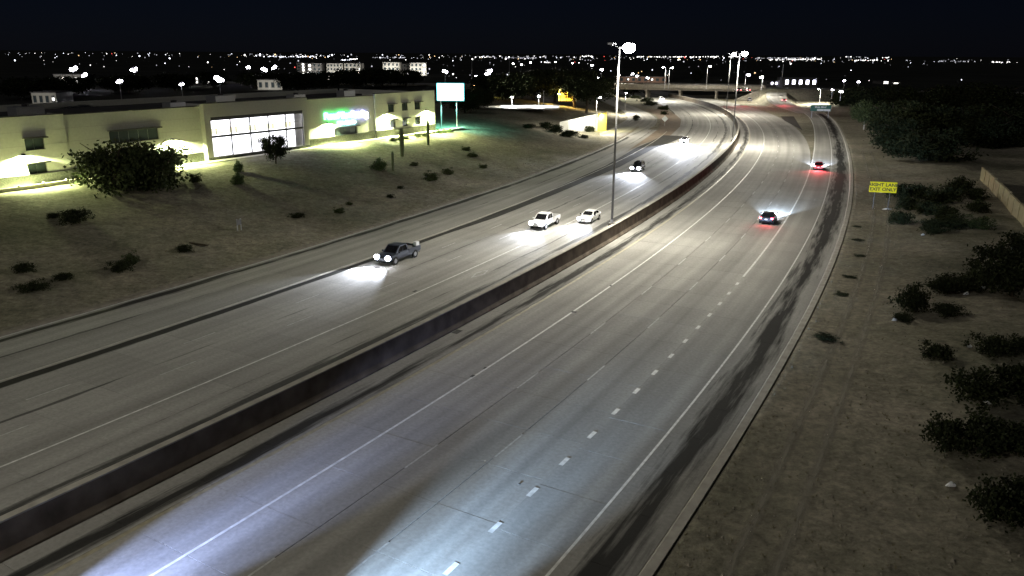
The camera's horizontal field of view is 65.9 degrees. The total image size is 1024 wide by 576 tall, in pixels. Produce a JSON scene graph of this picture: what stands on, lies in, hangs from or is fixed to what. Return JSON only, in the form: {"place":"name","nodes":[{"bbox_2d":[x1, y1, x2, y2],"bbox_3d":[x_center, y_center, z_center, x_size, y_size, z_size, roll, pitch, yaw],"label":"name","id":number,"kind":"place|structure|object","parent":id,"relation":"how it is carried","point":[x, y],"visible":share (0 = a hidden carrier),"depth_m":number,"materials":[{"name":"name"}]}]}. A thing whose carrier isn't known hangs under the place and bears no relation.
{"place":"outdoors","nodes":[
{"label":"outdoors","id":0,"kind":"place"},
{"bbox_2d":[96,80,559,90],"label":"cross street","id":1,"kind":"structure","parent":0,"point":[410,84],"depth_m":429.41,"materials":[{"name":"grey asphalt"}]},
{"bbox_2d":[0,74,735,515],"bbox_3d":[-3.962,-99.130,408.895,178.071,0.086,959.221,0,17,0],"label":"southbound road","id":2,"kind":"structure","parent":0,"point":[66,424],"depth_m":61.65,"materials":[{"name":"grey asphalt"}]},
{"bbox_2d":[0,94,739,562],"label":"median barrier","id":3,"kind":"object","parent":2,"relation":"on","point":[36,522],"visible":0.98,"depth_m":47.50,"materials":[{"name":"concrete"}]},
{"bbox_2d":[607,43,634,225],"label":"light mast","id":4,"kind":"object","parent":3,"relation":"on","point":[628,47],"visible":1,"depth_m":92.51,"materials":[{"name":"metal"}]},
{"bbox_2d":[374,241,420,264],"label":"pickup truck","id":5,"kind":"object","parent":2,"relation":"on","point":[393,252],"visible":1,"depth_m":84.07,"materials":[{"name":"grey paint"}]},
{"bbox_2d":[529,211,560,229],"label":"pickup truck","id":6,"kind":"object","parent":2,"relation":"on","point":[544,219],"visible":1,"depth_m":101.08,"materials":[{"name":"white paint"}]},
{"bbox_2d":[577,209,600,223],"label":"sedan car","id":7,"kind":"object","parent":2,"relation":"on","point":[590,215],"visible":1,"depth_m":104.90,"materials":[{"name":"white paint"}]},
{"bbox_2d":[0,90,810,575],"bbox_3d":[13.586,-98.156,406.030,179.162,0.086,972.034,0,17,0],"label":"northbound road","id":8,"kind":"structure","parent":0,"point":[440,456],"depth_m":47.14,"materials":[{"name":"grey asphalt"}]},
{"bbox_2d":[759,211,778,223],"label":"coupe car","id":9,"kind":"object","parent":8,"relation":"on","point":[768,217],"visible":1,"depth_m":104.54,"materials":[{"name":"black paint"}]},
{"bbox_2d":[0,50,1023,575],"bbox_3d":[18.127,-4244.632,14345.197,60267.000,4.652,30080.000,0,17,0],"label":"ground","id":10,"kind":"structure","parent":0,"point":[206,202],"depth_m":85.06,"materials":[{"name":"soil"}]},
{"bbox_2d":[9,261,36,274],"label":"shrub","id":11,"kind":"object","parent":10,"relation":"on","point":[25,267],"visible":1,"depth_m":73.99,"materials":[{"name":"green plant"}]},
{"bbox_2d":[10,277,54,293],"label":"shrub","id":12,"kind":"object","parent":10,"relation":"on","point":[30,286],"visible":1,"depth_m":70.56,"materials":[{"name":"green plant"}]},
{"bbox_2d":[0,178,88,192],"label":"planter wall","id":13,"kind":"structure","parent":10,"relation":"on","point":[36,186],"depth_m":101.87,"materials":[{"name":"concrete"}]},
{"bbox_2d":[30,90,73,103],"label":"house","id":14,"kind":"structure","parent":10,"relation":"on","point":[50,96],"depth_m":253.73,"materials":[{"name":"grey"}]},
{"bbox_2d":[36,75,95,93],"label":"tree","id":15,"kind":"object","parent":10,"relation":"on","point":[83,84],"visible":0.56,"depth_m":305.10,"materials":[{"name":"green plant"}]},
{"bbox_2d":[57,206,94,226],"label":"shrub","id":16,"kind":"object","parent":10,"relation":"on","point":[72,216],"visible":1,"depth_m":87.75,"materials":[{"name":"green plant"}]},
{"bbox_2d":[61,137,170,197],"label":"tree","id":17,"kind":"object","parent":10,"relation":"on","point":[103,165],"visible":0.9,"depth_m":101.08,"materials":[{"name":"green plant"}]},
{"bbox_2d":[102,259,135,273],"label":"shrub","id":18,"kind":"object","parent":10,"relation":"on","point":[120,266],"visible":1,"depth_m":77.24,"materials":[{"name":"green plant"}]},
{"bbox_2d":[116,139,197,193],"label":"tree","id":19,"kind":"object","parent":10,"relation":"on","point":[169,155],"visible":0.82,"depth_m":103.59,"materials":[{"name":"green plant"}]},
{"bbox_2d":[149,72,203,90],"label":"tree","id":20,"kind":"object","parent":10,"relation":"on","point":[173,80],"visible":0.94,"depth_m":349.87,"materials":[{"name":"green plant"}]},
{"bbox_2d":[195,69,231,88],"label":"tree","id":21,"kind":"object","parent":10,"relation":"on","point":[208,77],"visible":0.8,"depth_m":374.49,"materials":[{"name":"green plant"}]},
{"bbox_2d":[0,89,435,188],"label":"office building","id":22,"kind":"structure","parent":10,"relation":"on","point":[42,137],"depth_m":131.57,"materials":[{"name":"beige paint"}]},
{"bbox_2d":[24,138,43,150],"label":"window frame","id":23,"kind":"structure","parent":22,"relation":"in","point":[38,144],"depth_m":103.91,"materials":[{"name":"glass"}]},
{"bbox_2d":[28,163,46,173],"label":"window frame","id":24,"kind":"structure","parent":22,"relation":"in","point":[41,167],"depth_m":104.75,"materials":[{"name":"glass"}]},
{"bbox_2d":[109,128,157,143],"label":"window frame","id":25,"kind":"structure","parent":22,"relation":"in","point":[152,134],"depth_m":117.10,"materials":[{"name":"glass"}]},
{"bbox_2d":[334,126,356,135],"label":"window frame","id":26,"kind":"structure","parent":22,"relation":"in","point":[342,131],"depth_m":156.58,"materials":[{"name":"glass"}]},
{"bbox_2d":[256,79,287,89],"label":"house","id":27,"kind":"structure","parent":10,"relation":"on","point":[265,84],"depth_m":368.45,"materials":[{"name":"grey"}]},
{"bbox_2d":[256,132,291,163],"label":"tree","id":28,"kind":"object","parent":10,"relation":"on","point":[267,145],"visible":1,"depth_m":126.39,"materials":[{"name":"green plant"}]},
{"bbox_2d":[89,127,467,178],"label":"footpath","id":29,"kind":"structure","parent":10,"relation":"on","point":[241,157],"depth_m":146.34,"materials":[{"name":"concrete"}]},
{"bbox_2d":[272,70,329,90],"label":"tree","id":30,"kind":"object","parent":10,"relation":"on","point":[296,80],"visible":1,"depth_m":348.30,"materials":[{"name":"green plant"}]},
{"bbox_2d":[0,127,638,335],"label":"kerb","id":31,"kind":"structure","parent":10,"relation":"on","point":[84,310],"depth_m":83.90,"materials":[{"name":"concrete"}]},
{"bbox_2d":[303,70,347,88],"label":"tree","id":32,"kind":"object","parent":10,"relation":"on","point":[332,77],"visible":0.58,"depth_m":370.25,"materials":[{"name":"green plant"}]},
{"bbox_2d":[0,130,655,385],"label":"entry lane","id":33,"kind":"structure","parent":10,"relation":"on","point":[30,349],"depth_m":76.35,"materials":[{"name":"grey asphalt"}]},
{"bbox_2d":[412,135,682,243],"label":"island tip","id":34,"kind":"object","parent":33,"relation":"on","point":[663,140],"visible":0.8,"depth_m":145.48,"materials":[{"name":"concrete"}]},
{"bbox_2d":[0,131,666,381],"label":"divider kerb","id":35,"kind":"structure","parent":10,"relation":"on","point":[270,291],"depth_m":70.42,"materials":[{"name":"concrete"}]},
{"bbox_2d":[333,66,381,88],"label":"tree","id":36,"kind":"object","parent":10,"relation":"on","point":[366,76],"visible":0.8,"depth_m":382.50,"materials":[{"name":"green plant"}]},
{"bbox_2d":[361,67,401,86],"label":"tree","id":37,"kind":"object","parent":10,"relation":"on","point":[387,76],"visible":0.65,"depth_m":396.03,"materials":[{"name":"green plant"}]},
{"bbox_2d":[393,68,425,85],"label":"tree","id":38,"kind":"object","parent":10,"relation":"on","point":[409,77],"visible":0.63,"depth_m":411.56,"materials":[{"name":"green plant"}]},
{"bbox_2d":[410,62,427,75],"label":"apartment block","id":39,"kind":"structure","parent":10,"relation":"on","point":[422,67],"depth_m":616.85,"materials":[{"name":"grey"}]},
{"bbox_2d":[437,83,463,127],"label":"pylon sign","id":40,"kind":"object","parent":10,"relation":"on","point":[450,91],"visible":0.9,"depth_m":186.23,"materials":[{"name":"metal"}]},
{"bbox_2d":[442,88,489,112],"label":"tree","id":41,"kind":"object","parent":10,"relation":"on","point":[474,100],"visible":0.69,"depth_m":231.28,"materials":[{"name":"green plant"}]},
{"bbox_2d":[464,87,497,108],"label":"tree","id":42,"kind":"object","parent":10,"relation":"on","point":[487,100],"visible":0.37,"depth_m":247.19,"materials":[{"name":"green plant"}]},
{"bbox_2d":[465,72,515,98],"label":"tree","id":43,"kind":"object","parent":10,"relation":"on","point":[477,81],"visible":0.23,"depth_m":294.91,"materials":[{"name":"green plant"}]},
{"bbox_2d":[9,52,993,79],"bbox_3d":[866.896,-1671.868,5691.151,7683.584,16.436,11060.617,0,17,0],"label":"city lights","id":44,"kind":"object","parent":10,"relation":"on","point":[546,62],"visible":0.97,"depth_m":2419.00,"materials":[{"name":"white"}]},
{"bbox_2d":[481,70,537,101],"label":"tree","id":45,"kind":"object","parent":10,"relation":"on","point":[523,84],"visible":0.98,"depth_m":281.48,"materials":[{"name":"green plant"}]},
{"bbox_2d":[2,140,1023,575],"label":"loose stones","id":46,"kind":"object","parent":10,"relation":"on","point":[786,394],"visible":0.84,"depth_m":50.40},
{"bbox_2d":[499,104,559,109],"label":"parking lot","id":47,"kind":"structure","parent":10,"relation":"on","point":[533,107],"depth_m":259.12,"materials":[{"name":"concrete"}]},
{"bbox_2d":[506,70,557,100],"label":"tree","id":48,"kind":"object","parent":10,"relation":"on","point":[541,83],"visible":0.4,"depth_m":302.24,"materials":[{"name":"green plant"}]},
{"bbox_2d":[526,67,575,102],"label":"tree","id":49,"kind":"object","parent":10,"relation":"on","point":[546,71],"visible":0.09,"depth_m":312.63,"materials":[{"name":"green plant"}]},
{"bbox_2d":[545,67,607,107],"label":"tree","id":50,"kind":"object","parent":10,"relation":"on","point":[556,79],"visible":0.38,"depth_m":291.03,"materials":[{"name":"green plant"}]},
{"bbox_2d":[560,112,606,131],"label":"retaining wall","id":51,"kind":"structure","parent":10,"relation":"on","point":[581,123],"depth_m":222.65,"materials":[{"name":"beige paint"}]},
{"bbox_2d":[558,75,616,113],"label":"tree","id":52,"kind":"object","parent":10,"relation":"on","point":[586,87],"visible":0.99,"depth_m":272.27,"materials":[{"name":"green plant"}]},
{"bbox_2d":[580,93,658,136],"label":"entry ramp","id":53,"kind":"structure","parent":10,"relation":"on","point":[648,121],"depth_m":273.53,"materials":[{"name":"grey asphalt"}]},
{"bbox_2d":[616,76,666,82],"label":"house","id":54,"kind":"structure","parent":10,"relation":"on","point":[643,79],"depth_m":502.83,"materials":[{"name":"brown paint"}]},
{"bbox_2d":[442,111,848,575],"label":"exit lane","id":55,"kind":"structure","parent":10,"relation":"on","point":[612,494],"depth_m":47.28,"materials":[{"name":"grey asphalt"}]},
{"bbox_2d":[610,82,765,99],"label":"overpass bridge","id":56,"kind":"structure","parent":10,"relation":"on","point":[648,87],"depth_m":400.20,"materials":[{"name":"concrete"}]},
{"bbox_2d":[638,111,852,575],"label":"kerb","id":57,"kind":"structure","parent":10,"relation":"on","point":[653,564],"depth_m":47.34,"materials":[{"name":"concrete"}]},
{"bbox_2d":[752,87,820,113],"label":"exit ramp","id":58,"kind":"structure","parent":10,"relation":"on","point":[772,99],"depth_m":357.25,"materials":[{"name":"grey asphalt"}]},
{"bbox_2d":[777,77,817,87],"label":"shop","id":59,"kind":"structure","parent":10,"relation":"on","point":[800,82],"depth_m":454.85,"materials":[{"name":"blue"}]},
{"bbox_2d":[727,152,874,575],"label":"wheel track","id":60,"kind":"structure","parent":10,"relation":"on","point":[763,499],"depth_m":46.09,"materials":[{"name":"brown"}]},
{"bbox_2d":[811,331,843,343],"bbox_3d":[24.678,3.872,61.795,1.999,0.488,2.505,-3,17,-10],"label":"shrub","id":61,"kind":"object","parent":10,"relation":"on","point":[826,336],"visible":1,"depth_m":61.66,"materials":[{"name":"green plant"}]},
{"bbox_2d":[773,152,888,575],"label":"wheel track","id":62,"kind":"structure","parent":10,"relation":"on","point":[800,508],"depth_m":45.85,"materials":[{"name":"brown"}]},
{"bbox_2d":[826,86,863,105],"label":"tree","id":63,"kind":"object","parent":10,"relation":"on","point":[846,99],"visible":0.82,"depth_m":332.68,"materials":[{"name":"green plant"}]},
{"bbox_2d":[848,99,878,129],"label":"tree","id":64,"kind":"object","parent":10,"relation":"on","point":[859,110],"visible":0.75,"depth_m":233.74,"materials":[{"name":"green plant"}]},
{"bbox_2d":[843,85,898,104],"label":"tree","id":65,"kind":"object","parent":10,"relation":"on","point":[869,94],"visible":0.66,"depth_m":324.30,"materials":[{"name":"green plant"}]},
{"bbox_2d":[869,181,897,209],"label":"exit only sign","id":66,"kind":"object","parent":10,"relation":"on","point":[884,187],"visible":0.99,"depth_m":113.56,"materials":[{"name":"yellow metal"}]},
{"bbox_2d":[863,98,925,131],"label":"tree","id":67,"kind":"object","parent":10,"relation":"on","point":[882,110],"visible":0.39,"depth_m":226.62,"materials":[{"name":"green plant"}]},
{"bbox_2d":[863,116,938,153],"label":"tree","id":68,"kind":"object","parent":10,"relation":"on","point":[884,135],"visible":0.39,"depth_m":177.24,"materials":[{"name":"green plant"}]},
{"bbox_2d":[882,182,920,198],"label":"shrub","id":69,"kind":"object","parent":10,"relation":"on","point":[902,189],"visible":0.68,"depth_m":121.58,"materials":[{"name":"green plant"}]},
{"bbox_2d":[886,210,918,224],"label":"shrub","id":70,"kind":"object","parent":10,"relation":"on","point":[900,216],"visible":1,"depth_m":103.74,"materials":[{"name":"green plant"}]},
{"bbox_2d":[877,84,937,105],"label":"tree","id":71,"kind":"object","parent":10,"relation":"on","point":[902,93],"visible":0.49,"depth_m":306.59,"materials":[{"name":"green plant"}]},
{"bbox_2d":[892,195,923,210],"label":"shrub","id":72,"kind":"object","parent":10,"relation":"on","point":[905,203],"visible":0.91,"depth_m":113.26,"materials":[{"name":"green plant"}]},
{"bbox_2d":[887,281,933,314],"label":"shrub","id":73,"kind":"object","parent":10,"relation":"on","point":[912,302],"visible":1,"depth_m":67.29,"materials":[{"name":"green plant"}]},
{"bbox_2d":[900,184,933,198],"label":"shrub","id":74,"kind":"object","parent":10,"relation":"on","point":[919,191],"visible":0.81,"depth_m":120.56,"materials":[{"name":"green plant"}]},
{"bbox_2d":[881,99,961,130],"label":"tree","id":75,"kind":"object","parent":10,"relation":"on","point":[932,115],"visible":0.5,"depth_m":196.84,"materials":[{"name":"green plant"}]},
{"bbox_2d":[912,199,943,214],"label":"shrub","id":76,"kind":"object","parent":10,"relation":"on","point":[922,208],"visible":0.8,"depth_m":108.32,"materials":[{"name":"green plant"}]},
{"bbox_2d":[881,125,988,162],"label":"tree","id":77,"kind":"object","parent":10,"relation":"on","point":[937,145],"visible":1,"depth_m":159.81,"materials":[{"name":"green plant"}]},
{"bbox_2d":[916,216,953,235],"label":"shrub","id":78,"kind":"object","parent":10,"relation":"on","point":[929,226],"visible":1,"depth_m":97.50,"materials":[{"name":"green plant"}]},
{"bbox_2d":[918,338,957,361],"bbox_3d":[30.750,4.557,57.088,2.551,1.254,3.039,7,18,22],"label":"shrub","id":79,"kind":"object","parent":10,"relation":"on","point":[936,350],"visible":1,"depth_m":56.75,"materials":[{"name":"green plant"}]},
{"bbox_2d":[923,189,954,204],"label":"shrub","id":80,"kind":"object","parent":10,"relation":"on","point":[935,196],"visible":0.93,"depth_m":115.46,"materials":[{"name":"green plant"}]},
{"bbox_2d":[919,273,964,295],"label":"shrub","id":81,"kind":"object","parent":10,"relation":"on","point":[944,285],"visible":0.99,"depth_m":72.61,"materials":[{"name":"green plant"}]},
{"bbox_2d":[925,204,962,217],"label":"shrub","id":82,"kind":"object","parent":10,"relation":"on","point":[944,210],"visible":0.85,"depth_m":105.11,"materials":[{"name":"green plant"}]},
{"bbox_2d":[917,82,973,109],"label":"tree","id":83,"kind":"object","parent":10,"relation":"on","point":[951,96],"visible":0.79,"depth_m":295.81,"materials":[{"name":"green plant"}]},
{"bbox_2d":[934,185,966,202],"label":"shrub","id":84,"kind":"object","parent":10,"relation":"on","point":[956,194],"visible":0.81,"depth_m":115.73,"materials":[{"name":"green plant"}]},
{"bbox_2d":[928,301,974,318],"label":"shrub","id":85,"kind":"object","parent":10,"relation":"on","point":[944,309],"visible":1,"depth_m":66.27,"materials":[{"name":"green plant"}]},
{"bbox_2d":[933,213,969,229],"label":"shrub","id":86,"kind":"object","parent":10,"relation":"on","point":[952,221],"visible":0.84,"depth_m":98.98,"materials":[{"name":"green plant"}]},
{"bbox_2d":[919,410,991,459],"bbox_3d":[24.188,8.073,43.472,3.256,2.090,3.824,-2,17,-7],"label":"shrub","id":87,"kind":"object","parent":10,"relation":"on","point":[948,436],"visible":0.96,"depth_m":43.01,"materials":[{"name":"green plant"}]},
{"bbox_2d":[939,175,977,192],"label":"shrub","id":88,"kind":"object","parent":10,"relation":"on","point":[959,182],"visible":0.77,"depth_m":123.18,"materials":[{"name":"green plant"}]},
{"bbox_2d":[933,102,1002,139],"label":"tree","id":89,"kind":"object","parent":10,"relation":"on","point":[956,113],"visible":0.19,"depth_m":195.63,"materials":[{"name":"green plant"}]},
{"bbox_2d":[947,272,995,294],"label":"shrub","id":90,"kind":"object","parent":10,"relation":"on","point":[968,286],"visible":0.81,"depth_m":72.50,"materials":[{"name":"green plant"}]},
{"bbox_2d":[957,199,992,213],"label":"shrub","id":91,"kind":"object","parent":10,"relation":"on","point":[978,205],"visible":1,"depth_m":107.92,"materials":[{"name":"green plant"}]},
{"bbox_2d":[964,186,991,200],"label":"shrub","id":92,"kind":"object","parent":10,"relation":"on","point":[976,193],"visible":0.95,"depth_m":116.87,"materials":[{"name":"green plant"}]},
{"bbox_2d":[939,363,1018,409],"bbox_3d":[29.513,6.136,49.498,4.571,2.508,3.834,5,17,16],"label":"shrub","id":93,"kind":"object","parent":10,"relation":"on","point":[980,388],"visible":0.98,"depth_m":49.03,"materials":[{"name":"green plant"}]},
{"bbox_2d":[964,214,997,229],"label":"shrub","id":94,"kind":"object","parent":10,"relation":"on","point":[981,222],"visible":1,"depth_m":98.31,"materials":[{"name":"green plant"}]},
{"bbox_2d":[944,110,1023,148],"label":"tree","id":95,"kind":"object","parent":10,"relation":"on","point":[988,132],"visible":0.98,"depth_m":181.64,"materials":[{"name":"green plant"}]},
{"bbox_2d":[955,402,1021,461],"bbox_3d":[26.272,7.906,43.638,5.117,2.229,4.027,-9,19,-30],"label":"shrub","id":96,"kind":"object","parent":10,"relation":"on","point":[993,442],"visible":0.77,"depth_m":42.73,"materials":[{"name":"green plant"}]},
{"bbox_2d":[961,331,1020,359],"bbox_3d":[34.929,4.154,57.146,3.400,1.533,3.985,0,17,-3],"label":"shrub","id":97,"kind":"object","parent":10,"relation":"on","point":[993,344],"visible":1,"depth_m":56.94,"materials":[{"name":"green plant"}]},
{"bbox_2d":[962,243,1023,297],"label":"bush","id":98,"kind":"object","parent":10,"relation":"on","point":[1009,270],"visible":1,"depth_m":69.17,"materials":[{"name":"green plant"}]},
{"bbox_2d":[962,473,1023,532],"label":"shrub","id":99,"kind":"object","parent":10,"relation":"on","point":[995,503],"visible":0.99,"depth_m":36.52,"materials":[{"name":"green plant"}]},
{"bbox_2d":[973,228,1023,263],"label":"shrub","id":100,"kind":"object","parent":10,"relation":"on","point":[1015,239],"visible":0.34,"depth_m":76.06,"materials":[{"name":"green plant"}]},
{"bbox_2d":[973,103,1023,136],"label":"tree","id":101,"kind":"object","parent":10,"relation":"on","point":[1020,113],"visible":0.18,"depth_m":193.19,"materials":[{"name":"green plant"}]},
{"bbox_2d":[980,167,1023,226],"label":"block wall","id":102,"kind":"structure","parent":10,"relation":"on","point":[1013,204],"depth_m":114.14,"materials":[{"name":"beige concrete"}]},
{"bbox_2d":[985,416,1023,456],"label":"shrub","id":103,"kind":"object","parent":10,"relation":"on","point":[1016,440],"visible":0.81,"depth_m":42.34,"materials":[{"name":"green plant"}]},
{"bbox_2d":[991,358,1023,404],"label":"shrub","id":104,"kind":"object","parent":10,"relation":"on","point":[1016,376],"visible":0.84,"depth_m":49.78,"materials":[{"name":"green plant"}]},
{"bbox_2d":[994,472,1023,523],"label":"shrub","id":105,"kind":"object","parent":10,"relation":"on","point":[1018,482],"visible":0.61,"depth_m":37.82,"materials":[{"name":"green plant"}]},
{"bbox_2d":[1005,331,1023,354],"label":"shrub","id":106,"kind":"object","parent":10,"relation":"on","point":[1020,343],"visible":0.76,"depth_m":56.99,"materials":[{"name":"green plant"}]},
{"bbox_2d":[0,0,1023,56],"label":"sky","id":107,"kind":"structure","parent":0,"point":[898,28],"materials":[{"name":"black"}]},
{"bbox_2d":[628,109,680,150],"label":"median island","id":108,"kind":"structure","parent":0,"point":[672,122],"depth_m":248.93,"materials":[{"name":"beige concrete"}]},
{"bbox_2d":[759,87,1023,100],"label":"cross street","id":109,"kind":"structure","parent":0,"point":[800,94],"depth_m":381.44,"materials":[{"name":"asphalt"}]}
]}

